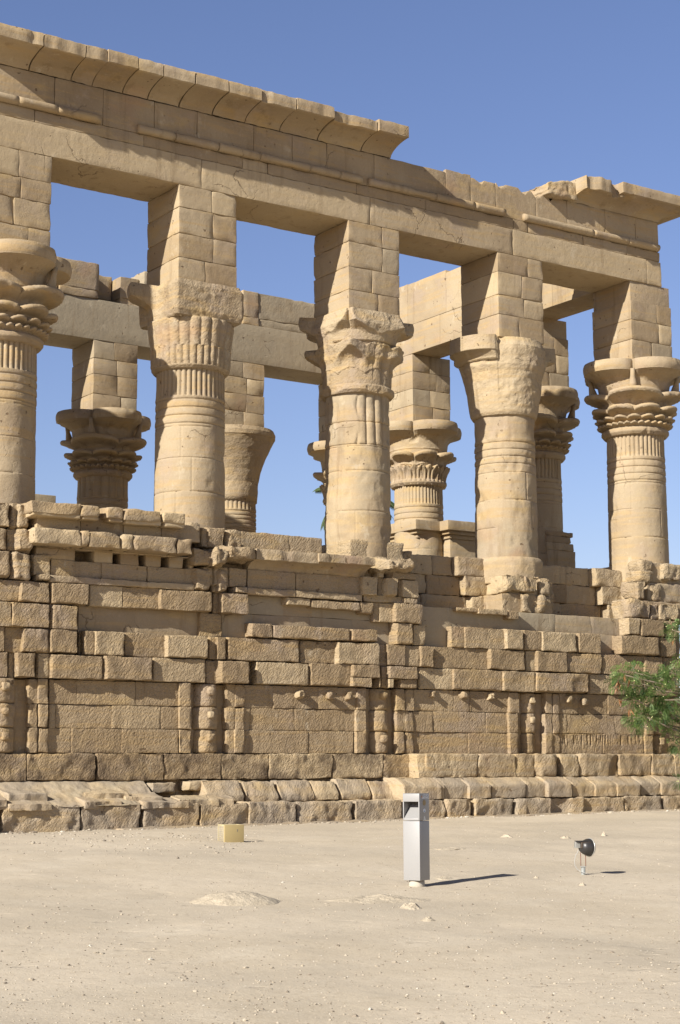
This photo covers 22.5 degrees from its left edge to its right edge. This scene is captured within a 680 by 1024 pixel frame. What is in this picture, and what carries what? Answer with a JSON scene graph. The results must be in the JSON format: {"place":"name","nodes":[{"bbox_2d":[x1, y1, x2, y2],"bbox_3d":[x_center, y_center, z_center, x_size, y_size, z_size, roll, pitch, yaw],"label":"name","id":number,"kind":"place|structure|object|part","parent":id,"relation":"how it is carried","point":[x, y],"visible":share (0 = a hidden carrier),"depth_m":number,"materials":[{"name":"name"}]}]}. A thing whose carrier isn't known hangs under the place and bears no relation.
{"place":"outdoors","nodes":[
{"label":"outdoors","id":0,"kind":"place"},
{"bbox_2d":[0,810,679,1023],"bbox_3d":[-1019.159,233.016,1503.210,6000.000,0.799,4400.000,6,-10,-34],"label":"ground","id":1,"kind":"structure","parent":0,"point":[641,834],"depth_m":16.81,"materials":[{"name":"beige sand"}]},
{"bbox_2d":[3,832,257,859],"bbox_3d":[-3.569,5.398,27.816,4.478,0.164,7.335,1,-9,-5],"label":"stone rubble","id":2,"kind":"object","parent":1,"relation":"on","point":[33,842],"visible":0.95,"depth_m":28.29,"materials":[{"name":"beige stone"}]},
{"bbox_2d":[218,824,243,841],"bbox_3d":[-1.800,5.305,28.175,0.337,0.294,0.334,4,-9,-24],"label":"floodlight cabinet","id":3,"kind":"object","parent":1,"relation":"on","point":[233,832],"visible":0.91,"depth_m":28.04,"materials":[{"name":"paint"}]},
{"bbox_3d":[-1.742,5.286,28.046,0.337,0.293,0.049,4,-9,-24],"label":"door panel","id":4,"kind":"part","parent":3,"relation":"part of","materials":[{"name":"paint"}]},
{"bbox_2d":[189,891,281,905],"bbox_3d":[-1.147,4.272,18.882,1.158,0.158,1.171,6,-10,-34],"label":"rock","id":5,"kind":"object","parent":1,"relation":"on","point":[237,898],"visible":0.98,"depth_m":18.60,"materials":[{"name":"beige stone"}]},
{"bbox_2d":[0,809,678,833],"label":"foot rubble","id":6,"kind":"object","parent":1,"relation":"on","point":[35,832],"visible":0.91,"depth_m":34.77,"materials":[{"name":"beige stone"}]},
{"bbox_2d":[0,23,679,832],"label":"temple kiosk","id":7,"kind":"object","parent":1,"relation":"on","point":[192,649],"visible":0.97,"depth_m":38.24,"materials":[{"name":"stone"}]},
{"bbox_2d":[314,487,393,530],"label":"palm tree","id":8,"kind":"object","parent":1,"relation":"on","point":[317,490],"visible":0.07,"depth_m":92.47,"materials":[{"name":"plant"}]},
{"bbox_2d":[322,894,429,902],"bbox_3d":[0.382,4.345,19.188,1.439,0.114,1.085,6,-10,-34],"label":"rock","id":9,"kind":"object","parent":1,"relation":"on","point":[379,898],"visible":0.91,"depth_m":19.02,"materials":[{"name":"beige stone"}]},
{"bbox_2d":[400,902,421,909],"bbox_3d":[0.759,4.227,18.284,0.342,0.095,0.360,6,-10,-34],"label":"rock","id":10,"kind":"object","parent":1,"relation":"on","point":[412,906],"visible":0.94,"depth_m":18.19,"materials":[{"name":"beige stone"}]},
{"bbox_2d":[403,793,429,886],"bbox_3d":[0.942,4.089,21.029,0.242,1.235,0.240,-6,-10,33],"label":"bollard light","id":11,"kind":"object","parent":1,"relation":"on","point":[416,852],"visible":1,"depth_m":20.95,"materials":[{"name":"grey paint"}]},
{"bbox_2d":[421,916,435,921],"bbox_3d":[0.898,4.133,17.311,0.214,0.067,0.224,6,-10,-34],"label":"rock","id":12,"kind":"object","parent":1,"relation":"on","point":[428,919],"visible":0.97,"depth_m":17.26,"materials":[{"name":"beige stone"}]},
{"bbox_2d":[434,876,452,879],"bbox_3d":[1.340,4.715,22.018,0.417,0.047,0.453,6,-10,-34],"label":"rock","id":13,"kind":"object","parent":1,"relation":"on","point":[443,878],"visible":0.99,"depth_m":21.93,"materials":[{"name":"beige stone"}]},
{"bbox_2d":[430,847,467,849],"bbox_3d":[1.725,5.273,26.788,0.884,0.039,0.726,-4,-10,26],"label":"rock","id":14,"kind":"object","parent":1,"relation":"on","point":[449,848],"visible":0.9,"depth_m":26.59,"materials":[{"name":"beige stone"}]},
{"bbox_2d":[501,834,512,837],"bbox_3d":[2.884,5.604,29.489,0.272,0.082,0.304,-2,-9,14],"label":"rock","id":15,"kind":"object","parent":1,"relation":"on","point":[507,835],"visible":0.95,"depth_m":29.46,"materials":[{"name":"beige stone"}]},
{"bbox_2d":[574,838,595,874],"bbox_3d":[3.231,4.609,22.558,0.284,0.596,0.231,0,-9,0],"label":"floodlight","id":16,"kind":"object","parent":1,"relation":"on","point":[586,847],"visible":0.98,"depth_m":22.51,"materials":[{"name":"grey metal"}]},
{"bbox_2d":[604,618,679,789],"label":"feathery tree","id":17,"kind":"object","parent":1,"relation":"on","point":[668,683],"visible":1,"depth_m":36.29,"materials":[{"name":"green plant"}]},
{"bbox_2d":[0,0,679,697],"label":"sky","id":18,"kind":"structure","parent":0,"point":[525,95],"materials":[{"name":"blue"}]}
]}

